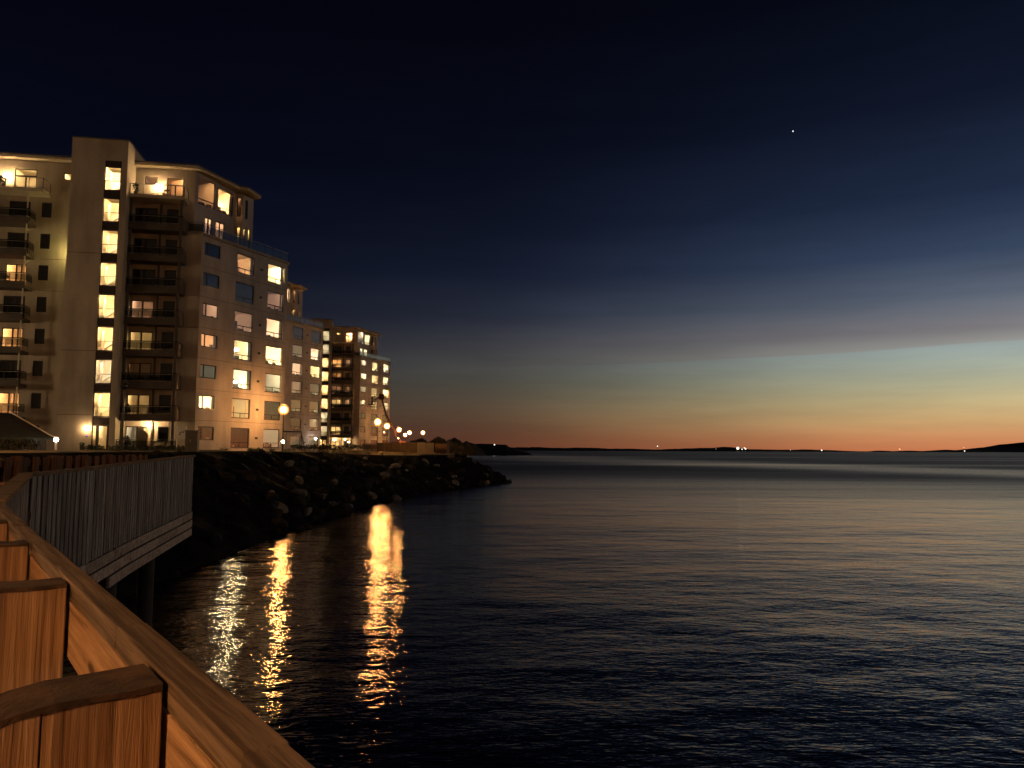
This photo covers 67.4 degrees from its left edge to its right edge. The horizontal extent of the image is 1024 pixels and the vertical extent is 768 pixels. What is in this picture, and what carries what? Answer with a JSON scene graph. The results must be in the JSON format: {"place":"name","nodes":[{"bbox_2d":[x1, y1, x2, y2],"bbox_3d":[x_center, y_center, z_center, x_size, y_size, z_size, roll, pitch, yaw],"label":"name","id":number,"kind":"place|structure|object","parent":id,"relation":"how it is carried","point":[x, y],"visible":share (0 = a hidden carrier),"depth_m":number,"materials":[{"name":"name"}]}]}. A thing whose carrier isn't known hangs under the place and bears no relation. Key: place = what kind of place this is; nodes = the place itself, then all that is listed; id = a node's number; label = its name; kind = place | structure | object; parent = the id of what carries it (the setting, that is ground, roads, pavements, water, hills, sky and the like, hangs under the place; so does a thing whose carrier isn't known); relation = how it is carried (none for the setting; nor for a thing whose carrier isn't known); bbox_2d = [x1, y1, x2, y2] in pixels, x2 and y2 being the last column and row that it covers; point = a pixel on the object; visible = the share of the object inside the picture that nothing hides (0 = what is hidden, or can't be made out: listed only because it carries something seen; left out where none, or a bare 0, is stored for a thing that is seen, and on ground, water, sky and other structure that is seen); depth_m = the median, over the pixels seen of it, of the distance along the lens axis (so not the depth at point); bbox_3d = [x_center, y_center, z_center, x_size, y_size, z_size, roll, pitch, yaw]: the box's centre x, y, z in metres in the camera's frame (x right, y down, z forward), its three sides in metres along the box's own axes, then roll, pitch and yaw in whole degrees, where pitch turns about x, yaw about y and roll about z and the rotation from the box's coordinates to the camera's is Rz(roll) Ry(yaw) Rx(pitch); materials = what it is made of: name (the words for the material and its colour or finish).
{"place":"outdoors","nodes":[
{"label":"outdoors","id":0,"kind":"place"},
{"bbox_2d":[0,450,458,454],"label":"ground","id":1,"kind":"structure","parent":0,"point":[365,452],"depth_m":52.43,"materials":[{"name":"green soil"}]},
{"bbox_2d":[0,438,40,449],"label":"hedge","id":2,"kind":"object","parent":1,"relation":"on","point":[28,445],"visible":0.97,"depth_m":38.49,"materials":[{"name":"green plant"}]},
{"bbox_2d":[0,412,55,449],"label":"shed","id":3,"kind":"structure","parent":1,"relation":"on","point":[13,426],"depth_m":42.49,"materials":[{"name":"white paint"}]},
{"bbox_2d":[120,382,127,449],"bbox_3d":[-25.607,2.092,50.599,0.560,4.606,0.551,0,-5,0],"label":"street lamp","id":4,"kind":"object","parent":1,"relation":"on","point":[124,385],"visible":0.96,"depth_m":50.56,"materials":[{"name":"metal"}]},
{"bbox_2d":[0,136,289,450],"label":"apartment block","id":5,"kind":"structure","parent":1,"relation":"on","point":[111,284],"depth_m":71.40,"materials":[{"name":"grey paint"}]},
{"bbox_2d":[0,392,19,414],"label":"balcony door","id":6,"kind":"structure","parent":5,"relation":"in","point":[5,398],"depth_m":70.69,"materials":[{"name":"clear glass"}]},
{"bbox_2d":[0,360,21,382],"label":"balcony door","id":7,"kind":"structure","parent":5,"relation":"in","point":[5,365],"depth_m":70.76,"materials":[{"name":"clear glass"}]},
{"bbox_2d":[1,328,22,349],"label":"balcony door","id":8,"kind":"structure","parent":5,"relation":"in","point":[6,332],"depth_m":71.00,"materials":[{"name":"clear glass"}]},
{"bbox_2d":[3,296,24,317],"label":"balcony door","id":9,"kind":"structure","parent":5,"relation":"in","point":[8,300],"depth_m":71.26,"materials":[{"name":"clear glass"}]},
{"bbox_2d":[5,264,26,284],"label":"balcony door","id":10,"kind":"structure","parent":5,"relation":"in","point":[12,270],"depth_m":71.54,"materials":[{"name":"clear glass"}]},
{"bbox_2d":[7,232,28,252],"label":"balcony door","id":11,"kind":"structure","parent":5,"relation":"in","point":[19,238],"depth_m":71.70,"materials":[{"name":"black glass"}]},
{"bbox_2d":[9,201,30,220],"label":"balcony door","id":12,"kind":"structure","parent":5,"relation":"in","point":[21,205],"depth_m":71.87,"materials":[{"name":"black glass"}]},
{"bbox_2d":[15,168,36,187],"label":"balcony door","id":13,"kind":"structure","parent":5,"relation":"in","point":[23,181],"depth_m":72.58,"materials":[{"name":"yellow glass"}]},
{"bbox_2d":[31,393,40,408],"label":"window","id":14,"kind":"structure","parent":5,"relation":"in","point":[35,397],"depth_m":70.55,"materials":[{"name":"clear glass"}]},
{"bbox_2d":[32,361,42,375],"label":"window","id":15,"kind":"structure","parent":5,"relation":"in","point":[37,365],"depth_m":70.84,"materials":[{"name":"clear glass"}]},
{"bbox_2d":[34,329,44,343],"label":"window","id":16,"kind":"structure","parent":5,"relation":"in","point":[39,333],"depth_m":71.14,"materials":[{"name":"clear glass"}]},
{"bbox_2d":[36,297,46,311],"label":"window","id":17,"kind":"structure","parent":5,"relation":"in","point":[41,301],"depth_m":71.42,"materials":[{"name":"black glass"}]},
{"bbox_2d":[38,265,48,279],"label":"window","id":18,"kind":"structure","parent":5,"relation":"in","point":[43,269],"depth_m":71.71,"materials":[{"name":"black glass"}]},
{"bbox_2d":[40,234,49,248],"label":"window","id":19,"kind":"structure","parent":5,"relation":"in","point":[44,238],"depth_m":71.82,"materials":[{"name":"black glass"}]},
{"bbox_2d":[42,203,51,217],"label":"window","id":20,"kind":"structure","parent":5,"relation":"in","point":[46,207],"depth_m":72.13,"materials":[{"name":"black glass"}]},
{"bbox_2d":[92,392,110,416],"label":"window","id":21,"kind":"structure","parent":5,"relation":"in","point":[101,400],"depth_m":69.76,"materials":[{"name":"yellow glass"}]},
{"bbox_2d":[96,425,108,449],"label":"door","id":22,"kind":"structure","parent":5,"relation":"in","point":[102,430],"depth_m":68.79,"materials":[{"name":"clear glass"}]},
{"bbox_2d":[94,359,111,383],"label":"window","id":23,"kind":"structure","parent":5,"relation":"in","point":[103,367],"depth_m":70.07,"materials":[{"name":"yellow glass"}]},
{"bbox_2d":[96,326,113,350],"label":"window","id":24,"kind":"structure","parent":5,"relation":"in","point":[104,339],"depth_m":70.22,"materials":[{"name":"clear glass"}]},
{"bbox_2d":[97,294,114,318],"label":"window","id":25,"kind":"structure","parent":5,"relation":"in","point":[106,302],"depth_m":70.57,"materials":[{"name":"clear glass"}]},
{"bbox_2d":[99,262,116,286],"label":"window","id":26,"kind":"structure","parent":5,"relation":"in","point":[108,270],"depth_m":70.76,"materials":[{"name":"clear glass"}]},
{"bbox_2d":[101,230,118,253],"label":"window","id":27,"kind":"structure","parent":5,"relation":"in","point":[109,239],"depth_m":71.05,"materials":[{"name":"clear glass"}]},
{"bbox_2d":[102,198,119,222],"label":"window","id":28,"kind":"structure","parent":5,"relation":"in","point":[111,206],"depth_m":71.36,"materials":[{"name":"clear glass"}]},
{"bbox_2d":[104,166,121,190],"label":"window","id":29,"kind":"structure","parent":5,"relation":"in","point":[112,179],"depth_m":71.71,"materials":[{"name":"clear glass"}]},
{"bbox_2d":[125,426,148,449],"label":"balcony door","id":30,"kind":"structure","parent":5,"relation":"in","point":[135,432],"depth_m":71.19,"materials":[{"name":"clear glass"}]},
{"bbox_2d":[127,394,149,413],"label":"balcony door","id":31,"kind":"structure","parent":5,"relation":"in","point":[133,399],"depth_m":73.84,"materials":[{"name":"yellow glass"}]},
{"bbox_2d":[128,363,150,379],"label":"balcony door","id":32,"kind":"structure","parent":5,"relation":"in","point":[140,369],"depth_m":71.54,"materials":[{"name":"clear glass"}]},
{"bbox_2d":[129,331,152,349],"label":"balcony door","id":33,"kind":"structure","parent":5,"relation":"in","point":[144,339],"depth_m":74.13,"materials":[{"name":"yellow glass"}]},
{"bbox_2d":[131,300,153,317],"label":"balcony door","id":34,"kind":"structure","parent":5,"relation":"in","point":[145,308],"depth_m":74.57,"materials":[{"name":"clear glass"}]},
{"bbox_2d":[132,269,154,285],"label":"balcony door","id":35,"kind":"structure","parent":5,"relation":"in","point":[139,275],"depth_m":73.65,"materials":[{"name":"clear glass"}]},
{"bbox_2d":[134,238,156,254],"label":"balcony door","id":36,"kind":"structure","parent":5,"relation":"in","point":[149,244],"depth_m":73.92,"materials":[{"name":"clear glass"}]},
{"bbox_2d":[135,208,157,222],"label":"balcony door","id":37,"kind":"structure","parent":5,"relation":"in","point":[139,211],"depth_m":74.17,"materials":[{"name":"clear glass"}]},
{"bbox_2d":[157,427,168,442],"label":"window","id":38,"kind":"structure","parent":5,"relation":"in","point":[162,431],"depth_m":72.82,"materials":[{"name":"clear glass"}]},
{"bbox_2d":[159,395,170,410],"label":"window","id":39,"kind":"structure","parent":5,"relation":"in","point":[164,400],"depth_m":73.07,"materials":[{"name":"black glass"}]},
{"bbox_2d":[160,363,171,378],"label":"window","id":40,"kind":"structure","parent":5,"relation":"in","point":[165,368],"depth_m":73.34,"materials":[{"name":"black glass"}]},
{"bbox_2d":[161,332,173,347],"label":"window","id":41,"kind":"structure","parent":5,"relation":"in","point":[166,336],"depth_m":73.59,"materials":[{"name":"black glass"}]},
{"bbox_2d":[163,301,174,316],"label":"window","id":42,"kind":"structure","parent":5,"relation":"in","point":[167,305],"depth_m":73.85,"materials":[{"name":"black glass"}]},
{"bbox_2d":[164,270,175,285],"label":"window","id":43,"kind":"structure","parent":5,"relation":"in","point":[168,274],"depth_m":74.10,"materials":[{"name":"black glass"}]},
{"bbox_2d":[165,240,176,254],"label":"window","id":44,"kind":"structure","parent":5,"relation":"in","point":[171,245],"depth_m":74.37,"materials":[{"name":"black glass"}]},
{"bbox_2d":[167,209,178,223],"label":"window","id":45,"kind":"structure","parent":5,"relation":"in","point":[173,214],"depth_m":74.62,"materials":[{"name":"black glass"}]},
{"bbox_2d":[170,177,214,208],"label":"window","id":46,"kind":"structure","parent":5,"relation":"in","point":[179,190],"depth_m":74.88,"materials":[{"name":"beige glass"}]},
{"bbox_2d":[198,426,214,440],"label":"window","id":47,"kind":"structure","parent":5,"relation":"in","point":[206,433],"depth_m":74.54,"materials":[{"name":"brown glass"}]},
{"bbox_2d":[198,395,214,409],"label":"window","id":48,"kind":"structure","parent":5,"relation":"in","point":[205,402],"depth_m":74.88,"materials":[{"name":"yellow glass"}]},
{"bbox_2d":[199,364,216,379],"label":"window","id":49,"kind":"structure","parent":5,"relation":"in","point":[206,371],"depth_m":73.74,"materials":[{"name":"grey glass"}]},
{"bbox_2d":[201,333,216,348],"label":"window","id":50,"kind":"structure","parent":5,"relation":"in","point":[207,341],"depth_m":75.43,"materials":[{"name":"clear glass"}]},
{"bbox_2d":[202,303,218,319],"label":"window","id":51,"kind":"structure","parent":5,"relation":"in","point":[209,310],"depth_m":75.65,"materials":[{"name":"clear glass"}]},
{"bbox_2d":[203,272,219,289],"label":"window","id":52,"kind":"structure","parent":5,"relation":"in","point":[210,280],"depth_m":75.78,"materials":[{"name":"blue glass"}]},
{"bbox_2d":[205,242,220,259],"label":"window","id":53,"kind":"structure","parent":5,"relation":"in","point":[211,250],"depth_m":76.08,"materials":[{"name":"clear glass"}]},
{"bbox_2d":[198,183,232,215],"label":"window","id":54,"kind":"structure","parent":5,"relation":"in","point":[224,204],"depth_m":76.99,"materials":[{"name":"clear glass"}]},
{"bbox_2d":[215,221,223,239],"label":"window","id":55,"kind":"structure","parent":5,"relation":"in","point":[218,232],"depth_m":77.45,"materials":[{"name":"clear glass"}]},
{"bbox_2d":[230,428,248,447],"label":"window","id":56,"kind":"structure","parent":5,"relation":"in","point":[239,436],"depth_m":79.17,"materials":[{"name":"clear glass"}]},
{"bbox_2d":[231,398,249,418],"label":"window","id":57,"kind":"structure","parent":5,"relation":"in","point":[240,407],"depth_m":80.14,"materials":[{"name":"clear glass"}]},
{"bbox_2d":[232,368,251,390],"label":"window","id":58,"kind":"structure","parent":5,"relation":"in","point":[241,378],"depth_m":80.34,"materials":[{"name":"clear glass"}]},
{"bbox_2d":[233,339,251,361],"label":"window","id":59,"kind":"structure","parent":5,"relation":"in","point":[242,349],"depth_m":80.65,"materials":[{"name":"clear glass"}]},
{"bbox_2d":[234,310,252,333],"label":"window","id":60,"kind":"structure","parent":5,"relation":"in","point":[243,321],"depth_m":80.92,"materials":[{"name":"clear glass"}]},
{"bbox_2d":[235,281,253,305],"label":"window","id":61,"kind":"structure","parent":5,"relation":"in","point":[244,292],"depth_m":80.45,"materials":[{"name":"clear glass"}]},
{"bbox_2d":[236,253,254,277],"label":"window","id":62,"kind":"structure","parent":5,"relation":"in","point":[245,264],"depth_m":81.32,"materials":[{"name":"clear glass"}]},
{"bbox_2d":[263,429,278,447],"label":"window","id":63,"kind":"structure","parent":5,"relation":"in","point":[270,436],"depth_m":83.76,"materials":[{"name":"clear glass"}]},
{"bbox_2d":[264,401,279,420],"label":"window","id":64,"kind":"structure","parent":5,"relation":"in","point":[271,409],"depth_m":83.80,"materials":[{"name":"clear glass"}]},
{"bbox_2d":[265,373,281,393],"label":"window","id":65,"kind":"structure","parent":5,"relation":"in","point":[272,381],"depth_m":84.23,"materials":[{"name":"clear glass"}]},
{"bbox_2d":[266,345,281,366],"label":"window","id":66,"kind":"structure","parent":5,"relation":"in","point":[273,355],"depth_m":84.54,"materials":[{"name":"clear glass"}]},
{"bbox_2d":[266,318,282,339],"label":"window","id":67,"kind":"structure","parent":5,"relation":"in","point":[274,327],"depth_m":84.79,"materials":[{"name":"clear glass"}]},
{"bbox_2d":[267,290,282,312],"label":"window","id":68,"kind":"structure","parent":5,"relation":"in","point":[275,300],"depth_m":85.04,"materials":[{"name":"clear glass"}]},
{"bbox_2d":[268,263,284,286],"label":"window","id":69,"kind":"structure","parent":5,"relation":"in","point":[275,273],"depth_m":85.31,"materials":[{"name":"clear glass"}]},
{"bbox_2d":[108,444,183,449],"bbox_3d":[-29.469,5.263,63.045,6.971,0.604,1.400,1,-5,-14],"label":"hedge","id":70,"kind":"object","parent":1,"relation":"on","point":[154,447],"visible":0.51,"depth_m":62.86,"materials":[{"name":"green plant"}]},
{"bbox_2d":[176,426,186,446],"bbox_3d":[-25.767,4.341,59.823,0.800,2.100,0.095,0,-5,6],"label":"sign board","id":71,"kind":"object","parent":1,"relation":"on","point":[180,433],"visible":0.84,"depth_m":59.86,"materials":[{"name":"white paint"}]},
{"bbox_2d":[184,430,200,451],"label":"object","id":72,"kind":"object","parent":1,"relation":"on","point":[191,440],"visible":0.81,"depth_m":49.61,"materials":[{"name":"paint"}]},
{"bbox_2d":[283,281,323,449],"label":"apartment block","id":73,"kind":"structure","parent":1,"relation":"on","point":[303,373],"depth_m":126.19,"materials":[{"name":"grey paint"}]},
{"bbox_2d":[290,417,300,429],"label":"window","id":74,"kind":"structure","parent":73,"relation":"in","point":[295,424],"depth_m":126.12,"materials":[{"name":"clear glass"}]},
{"bbox_2d":[291,399,300,411],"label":"window","id":75,"kind":"structure","parent":73,"relation":"in","point":[295,404],"depth_m":124.45,"materials":[{"name":"clear glass"}]},
{"bbox_2d":[291,381,301,393],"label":"window","id":76,"kind":"structure","parent":73,"relation":"in","point":[296,388],"depth_m":125.60,"materials":[{"name":"clear glass"}]},
{"bbox_2d":[292,362,301,375],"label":"window","id":77,"kind":"structure","parent":73,"relation":"in","point":[296,367],"depth_m":127.13,"materials":[{"name":"clear glass"}]},
{"bbox_2d":[292,344,302,357],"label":"window","id":78,"kind":"structure","parent":73,"relation":"in","point":[297,352],"depth_m":127.44,"materials":[{"name":"clear glass"}]},
{"bbox_2d":[293,326,303,340],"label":"window","id":79,"kind":"structure","parent":73,"relation":"in","point":[297,331],"depth_m":127.09,"materials":[{"name":"clear glass"}]},
{"bbox_2d":[309,401,318,413],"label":"window","id":80,"kind":"structure","parent":73,"relation":"in","point":[314,405],"depth_m":128.97,"materials":[{"name":"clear glass"}]},
{"bbox_2d":[310,366,319,378],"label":"window","id":81,"kind":"structure","parent":73,"relation":"in","point":[315,370],"depth_m":131.03,"materials":[{"name":"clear glass"}]},
{"bbox_2d":[311,331,320,343],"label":"window","id":82,"kind":"structure","parent":73,"relation":"in","point":[315,336],"depth_m":131.45,"materials":[{"name":"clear glass"}]},
{"bbox_2d":[309,318,390,449],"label":"apartment block","id":83,"kind":"structure","parent":1,"relation":"on","point":[355,374],"depth_m":169.71,"materials":[{"name":"grey paint"}]},
{"bbox_2d":[358,332,369,345],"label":"window","id":84,"kind":"structure","parent":83,"relation":"in","point":[360,335],"depth_m":173.38,"materials":[{"name":"clear glass"}]},
{"bbox_2d":[367,394,405,447],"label":"boom lift","id":85,"kind":"object","parent":1,"relation":"on","point":[381,397],"visible":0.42,"depth_m":149.72,"materials":[{"name":"red paint"}]},
{"bbox_2d":[378,443,433,453],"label":"site hoarding","id":86,"kind":"object","parent":1,"relation":"on","point":[407,447],"visible":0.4,"depth_m":111.04,"materials":[{"name":"white paint"}]},
{"bbox_2d":[435,444,449,453],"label":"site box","id":87,"kind":"object","parent":1,"relation":"on","point":[442,448],"visible":0.88,"depth_m":110.06,"materials":[{"name":"metal"}]},
{"bbox_2d":[445,438,461,453],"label":"gravel heap","id":88,"kind":"object","parent":1,"relation":"on","point":[454,442],"visible":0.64,"depth_m":137.13,"materials":[{"name":"brown gravel"}]},
{"bbox_2d":[0,451,511,599],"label":"shore bank","id":89,"kind":"structure","parent":0,"point":[237,514],"depth_m":46.14,"materials":[{"name":"grey stone"}]},
{"bbox_2d":[219,471,234,481],"bbox_3d":[-16.902,5.533,45.231,1.058,0.665,0.935,28,16,30],"label":"boulder","id":90,"kind":"object","parent":89,"relation":"on","point":[226,476],"visible":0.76,"depth_m":44.97,"materials":[{"name":"black stone"}]},
{"bbox_2d":[230,470,256,481],"bbox_3d":[-16.662,5.758,47.365,1.824,0.836,1.080,0,26,3],"label":"boulder","id":91,"kind":"object","parent":89,"relation":"on","point":[248,475],"visible":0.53,"depth_m":47.13,"materials":[{"name":"black stone"}]},
{"bbox_2d":[262,501,278,510],"bbox_3d":[-14.206,7.191,44.946,1.007,0.624,1.094,3,-8,-11],"label":"boulder","id":92,"kind":"object","parent":89,"relation":"on","point":[269,506],"visible":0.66,"depth_m":44.55,"materials":[{"name":"grey stone"}]},
{"bbox_2d":[264,492,278,501],"bbox_3d":[-14.389,6.798,45.717,0.911,0.640,1.190,5,-18,-42],"label":"boulder","id":93,"kind":"object","parent":89,"relation":"on","point":[272,497],"visible":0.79,"depth_m":45.38,"materials":[{"name":"black stone"}]},
{"bbox_2d":[450,441,485,455],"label":"gravel heap","id":94,"kind":"object","parent":89,"relation":"on","point":[467,448],"visible":0.98,"depth_m":134.59,"materials":[{"name":"brown gravel"}]},
{"bbox_2d":[0,0,1023,450],"label":"sky","id":95,"kind":"structure","parent":0,"point":[607,224],"materials":[{"name":"blue"}]},
{"bbox_2d":[62,451,1023,767],"bbox_3d":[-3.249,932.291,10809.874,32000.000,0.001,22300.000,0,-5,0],"label":"water","id":96,"kind":"structure","parent":0,"point":[654,609],"depth_m":21.17,"materials":[{"name":"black liquid"}]},
{"bbox_2d":[27,502,191,626],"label":"boardwalk","id":97,"kind":"structure","parent":96,"relation":"in","point":[104,572],"depth_m":14.08,"materials":[{"name":"brown wood"}]},
{"bbox_2d":[0,454,147,508],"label":"plank fence","id":98,"kind":"object","parent":97,"relation":"on","point":[13,466],"visible":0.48,"depth_m":16.85,"materials":[{"name":"wood"}]},
{"bbox_2d":[0,455,195,566],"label":"board fence","id":99,"kind":"object","parent":97,"relation":"on","point":[116,505],"visible":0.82,"depth_m":11.05,"materials":[{"name":"grey wood"}]},
{"bbox_2d":[0,501,314,767],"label":"wooden fence","id":100,"kind":"object","parent":97,"relation":"on","point":[136,692],"visible":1,"depth_m":1.18,"materials":[{"name":"brown wood"}]},
{"bbox_2d":[475,444,531,454],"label":"breakwater","id":101,"kind":"object","parent":96,"relation":"in","point":[488,449],"visible":0.48,"depth_m":676.83,"materials":[{"name":"black stone"}]},
{"bbox_2d":[514,447,863,451],"bbox_3d":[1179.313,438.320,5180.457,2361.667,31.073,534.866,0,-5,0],"label":"islands","id":102,"kind":"object","parent":96,"relation":"in","point":[606,449],"visible":0.91,"depth_m":4999.18,"materials":[{"name":"black"}]},
{"bbox_2d":[866,450,977,451],"bbox_3d":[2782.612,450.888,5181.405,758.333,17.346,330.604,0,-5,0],"label":"island","id":103,"kind":"structure","parent":0,"point":[927,451],"depth_m":5065.49,"materials":[{"name":"black"}]},
{"bbox_2d":[962,442,1023,451],"bbox_3d":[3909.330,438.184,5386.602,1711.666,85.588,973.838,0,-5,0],"label":"hill","id":104,"kind":"structure","parent":0,"point":[1015,447],"depth_m":5254.43,"materials":[{"name":"black"}]},
{"label":"promenade path","id":105,"kind":"structure","parent":0,"visible":0},
{"bbox_2d":[290,444,331,450],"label":"hedge","id":106,"kind":"object","parent":105,"relation":"on","point":[299,447],"visible":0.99,"depth_m":88.82,"materials":[{"name":"green plant"}]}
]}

